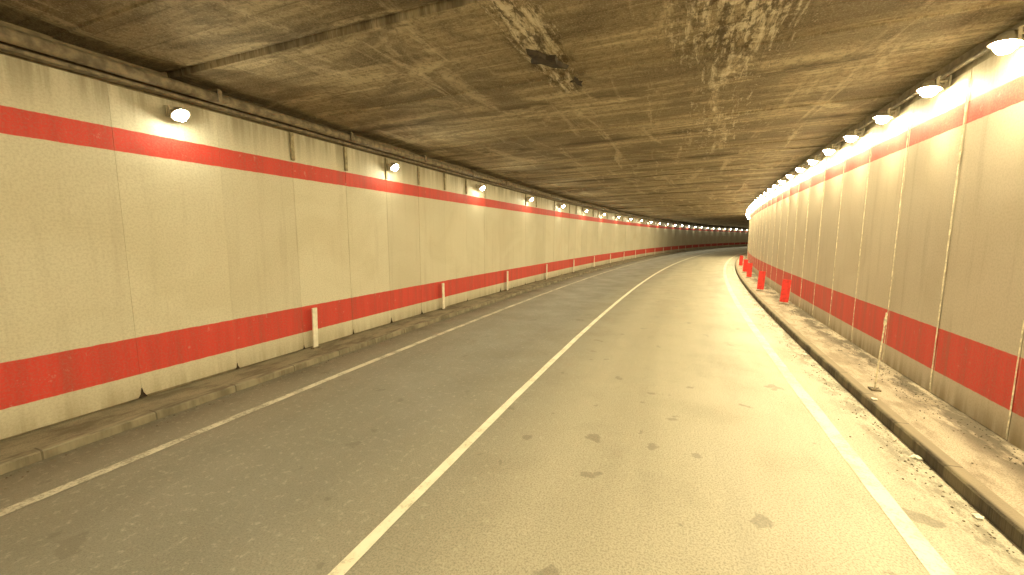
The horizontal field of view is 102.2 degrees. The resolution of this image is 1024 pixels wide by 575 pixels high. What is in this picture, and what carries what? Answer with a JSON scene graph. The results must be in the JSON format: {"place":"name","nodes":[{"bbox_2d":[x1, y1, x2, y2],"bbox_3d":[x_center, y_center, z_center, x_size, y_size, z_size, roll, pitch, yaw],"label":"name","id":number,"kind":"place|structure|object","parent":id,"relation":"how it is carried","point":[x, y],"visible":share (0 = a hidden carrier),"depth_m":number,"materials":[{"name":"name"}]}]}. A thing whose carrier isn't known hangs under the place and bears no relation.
{"place":"outdoors","nodes":[
{"label":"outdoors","id":0,"kind":"place"},
{"bbox_2d":[0,246,741,474],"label":"pavement","id":1,"kind":"structure","parent":0,"point":[25,449],"depth_m":5.91,"materials":[{"name":"grey concrete"}]},
{"bbox_2d":[311,308,320,348],"bbox_3d":[-3.886,0.803,8.152,0.100,0.810,0.160,3,6,22],"label":"delineator post","id":2,"kind":"object","parent":1,"relation":"on","point":[315,328],"visible":1,"depth_m":8.13,"materials":[{"name":"white plastic"}]},
{"bbox_2d":[138,267,586,398],"bbox_3d":[4.349,-0.992,25.109,1.488,0.198,59.361,3,8,25],"label":"broken joint feet","id":3,"kind":"object","parent":1,"relation":"on","point":[143,394],"visible":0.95,"depth_m":6.85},
{"bbox_2d":[0,20,747,440],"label":"backing","id":4,"kind":"object","parent":1,"relation":"on","point":[26,30],"visible":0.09,"depth_m":5.94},
{"bbox_2d":[0,54,748,439],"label":"panels","id":5,"kind":"object","parent":4,"relation":"attached to","point":[148,244],"visible":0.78,"depth_m":6.28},
{"bbox_2d":[164,105,189,121],"bbox_3d":[-4.640,-2.416,5.728,0.313,0.230,0.251,3,10,21],"label":"wall lamp","id":6,"kind":"object","parent":5,"relation":"attached to","point":[178,114],"visible":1,"depth_m":5.68,"materials":[{"name":"white glass"}]},
{"bbox_2d":[388,162,398,170],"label":"wall lamp","id":7,"kind":"object","parent":5,"relation":"attached to","point":[394,166],"visible":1,"depth_m":9.94,"materials":[{"name":"white glass"}]},
{"bbox_2d":[476,184,484,189],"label":"wall lamp","id":8,"kind":"object","parent":5,"relation":"attached to","point":[481,187],"visible":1,"depth_m":14.21,"materials":[{"name":"white glass"}]},
{"bbox_2d":[289,132,743,230],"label":"joint covers","id":9,"kind":"object","parent":5,"relation":"attached to","point":[292,148],"visible":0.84,"depth_m":10.04,"materials":[{"name":"metal"}]},
{"bbox_2d":[441,283,446,309],"bbox_3d":[-2.074,0.269,12.495,0.100,0.810,0.160,3,9,23],"label":"delineator post","id":10,"kind":"object","parent":1,"relation":"on","point":[443,298],"visible":1,"depth_m":12.48,"materials":[{"name":"white plastic"}]},
{"bbox_2d":[0,246,1023,574],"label":"road","id":11,"kind":"structure","parent":0,"point":[662,422],"depth_m":4.13,"materials":[{"name":"grey asphalt"}]},
{"bbox_2d":[0,246,746,516],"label":"road marking","id":12,"kind":"object","parent":11,"relation":"on","point":[14,507],"visible":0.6,"depth_m":4.88,"materials":[{"name":"paint"}]},
{"bbox_2d":[1,276,1023,555],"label":"gravel","id":13,"kind":"structure","parent":11,"relation":"on","point":[839,394],"depth_m":5.35,"materials":[{"name":"grey gravel"}]},
{"bbox_2d":[328,248,740,574],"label":"road marking","id":14,"kind":"object","parent":11,"relation":"on","point":[352,558],"visible":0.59,"depth_m":4.02,"materials":[{"name":"paint"}]},
{"bbox_2d":[723,252,955,574],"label":"road marking","id":15,"kind":"object","parent":11,"relation":"on","point":[933,562],"visible":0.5,"depth_m":4.00,"materials":[{"name":"paint"}]},
{"bbox_2d":[909,454,923,459],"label":"litter","id":16,"kind":"object","parent":11,"relation":"on","point":[915,456],"visible":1,"depth_m":4.30,"materials":[{"name":"white paper"}]},
{"bbox_2d":[972,513,984,519],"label":"litter","id":17,"kind":"object","parent":11,"relation":"on","point":[977,515],"visible":1,"depth_m":3.40,"materials":[{"name":"white paper"}]},
{"bbox_2d":[0,0,1023,227],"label":"tunnel ceiling","id":18,"kind":"structure","parent":0,"point":[727,113],"depth_m":5.71,"materials":[{"name":"concrete"}]},
{"bbox_2d":[0,25,748,228],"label":"ceiling pipe","id":19,"kind":"object","parent":18,"relation":"attached to","point":[35,43],"visible":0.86,"depth_m":5.98,"materials":[{"name":"grey metal"}]},
{"bbox_2d":[526,49,568,68],"bbox_3d":[0.460,-2.940,5.329,0.791,0.100,0.307,-3,8,-23],"label":"spalled concrete","id":20,"kind":"object","parent":18,"relation":"on","point":[551,61],"visible":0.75,"depth_m":5.25,"materials":[{"name":"brown concrete"}]},
{"bbox_2d":[570,77,582,86],"bbox_3d":[0.969,-3.035,6.072,0.169,0.055,0.435,6,9,42],"label":"spalled concrete","id":21,"kind":"object","parent":18,"relation":"on","point":[576,80],"visible":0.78,"depth_m":6.03,"materials":[{"name":"brown concrete"}]},
{"bbox_2d":[749,24,1023,213],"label":"electrical conduit","id":22,"kind":"object","parent":18,"relation":"attached to","point":[962,64],"visible":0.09,"depth_m":5.70,"materials":[{"name":"grey metal"}]},
{"bbox_2d":[735,253,1023,551],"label":"pavement","id":23,"kind":"structure","parent":0,"point":[990,487],"depth_m":4.84,"materials":[{"name":"grey concrete"}]},
{"bbox_2d":[739,256,742,265],"bbox_3d":[16.933,-1.965,30.530,0.280,0.790,0.220,7,10,37],"label":"hazard marker panel","id":24,"kind":"object","parent":23,"relation":"on","point":[741,261],"visible":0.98,"depth_m":30.52,"materials":[{"name":"red plastic"}]},
{"bbox_2d":[743,259,747,272],"bbox_3d":[14.273,-1.318,25.262,0.280,0.790,0.220,5,8,20],"label":"hazard marker panel","id":25,"kind":"object","parent":23,"relation":"on","point":[745,263],"visible":0.87,"depth_m":25.25,"materials":[{"name":"red plastic"}]},
{"bbox_2d":[746,263,752,277],"bbox_3d":[12.601,-0.907,21.913,0.280,0.790,0.220,6,9,34],"label":"hazard marker panel","id":26,"kind":"object","parent":23,"relation":"on","point":[749,270],"visible":1,"depth_m":21.90,"materials":[{"name":"red plastic"}]},
{"bbox_2d":[756,271,765,290],"bbox_3d":[10.070,-0.265,16.685,0.280,0.790,0.220,8,10,36],"label":"hazard marker panel","id":27,"kind":"object","parent":23,"relation":"on","point":[761,280],"visible":1,"depth_m":16.67,"materials":[{"name":"red plastic"}]},
{"bbox_2d":[779,279,791,303],"bbox_3d":[8.896,0.134,13.439,0.280,0.790,0.220,9,11,33],"label":"hazard marker panel","id":28,"kind":"object","parent":23,"relation":"on","point":[785,291],"visible":0.99,"depth_m":13.43,"materials":[{"name":"red plastic"}]},
{"bbox_2d":[868,313,886,391],"bbox_3d":[5.182,0.904,5.810,0.120,1.120,0.120,5,8,22],"label":"marker rod","id":29,"kind":"object","parent":23,"relation":"on","point":[874,388],"visible":1,"depth_m":5.82,"materials":[{"name":"white plastic"}]},
{"bbox_2d":[751,20,1023,209],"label":"backing","id":30,"kind":"object","parent":23,"relation":"on","point":[967,55],"visible":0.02,"depth_m":6.27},
{"bbox_2d":[747,45,1023,450],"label":"panels","id":31,"kind":"object","parent":30,"relation":"attached to","point":[981,317],"visible":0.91,"depth_m":5.93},
{"bbox_2d":[772,182,781,187],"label":"wall lamp","id":32,"kind":"object","parent":31,"relation":"attached to","point":[775,185],"visible":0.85,"depth_m":16.45,"materials":[{"name":"white glass"}]},
{"bbox_2d":[778,177,788,183],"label":"wall lamp","id":33,"kind":"object","parent":31,"relation":"attached to","point":[782,180],"visible":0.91,"depth_m":15.14,"materials":[{"name":"white glass"}]},
{"bbox_2d":[785,171,797,178],"bbox_3d":[9.354,-3.776,13.834,0.341,0.246,0.298,3,9,24],"label":"wall lamp","id":34,"kind":"object","parent":31,"relation":"attached to","point":[789,175],"visible":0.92,"depth_m":13.78,"materials":[{"name":"white glass"}]},
{"bbox_2d":[795,163,808,171],"bbox_3d":[8.748,-3.611,12.484,0.341,0.245,0.298,3,6,24],"label":"wall lamp","id":35,"kind":"object","parent":31,"relation":"attached to","point":[799,168],"visible":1,"depth_m":12.43,"materials":[{"name":"white glass"}]},
{"bbox_2d":[807,154,822,164],"bbox_3d":[8.157,-3.447,11.150,0.341,0.246,0.298,3,9,23],"label":"wall lamp","id":36,"kind":"object","parent":31,"relation":"attached to","point":[812,160],"visible":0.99,"depth_m":11.10,"materials":[{"name":"white glass"}]},
{"bbox_2d":[822,143,840,154],"bbox_3d":[7.570,-3.282,9.806,0.341,0.246,0.298,3,6,23],"label":"wall lamp","id":37,"kind":"object","parent":31,"relation":"attached to","point":[829,150],"visible":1,"depth_m":9.75,"materials":[{"name":"white glass"}]},
{"bbox_2d":[842,128,864,141],"bbox_3d":[6.997,-3.118,8.475,0.341,0.246,0.298,3,7,23],"label":"wall lamp","id":38,"kind":"object","parent":31,"relation":"attached to","point":[851,136],"visible":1,"depth_m":8.42,"materials":[{"name":"white glass"}]},
{"bbox_2d":[747,78,1023,435],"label":"joint seals","id":39,"kind":"object","parent":31,"relation":"attached to","point":[894,251],"visible":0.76,"depth_m":6.95,"materials":[{"name":"beige rubber"}]},
{"bbox_2d":[872,106,899,123],"bbox_3d":[6.412,-2.949,7.098,0.341,0.246,0.298,3,8,23],"label":"wall lamp","id":40,"kind":"object","parent":31,"relation":"attached to","point":[882,116],"visible":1,"depth_m":7.04,"materials":[{"name":"white glass"}]},
{"bbox_2d":[916,75,951,96],"bbox_3d":[5.844,-2.783,5.740,0.341,0.246,0.298,3,4,22],"label":"wall lamp","id":41,"kind":"object","parent":31,"relation":"attached to","point":[929,88],"visible":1,"depth_m":5.69,"materials":[{"name":"white glass"}]},
{"bbox_2d":[987,25,1023,54],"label":"wall lamp","id":42,"kind":"object","parent":31,"relation":"attached to","point":[1006,42],"visible":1,"depth_m":4.34,"materials":[{"name":"white glass"}]}
]}

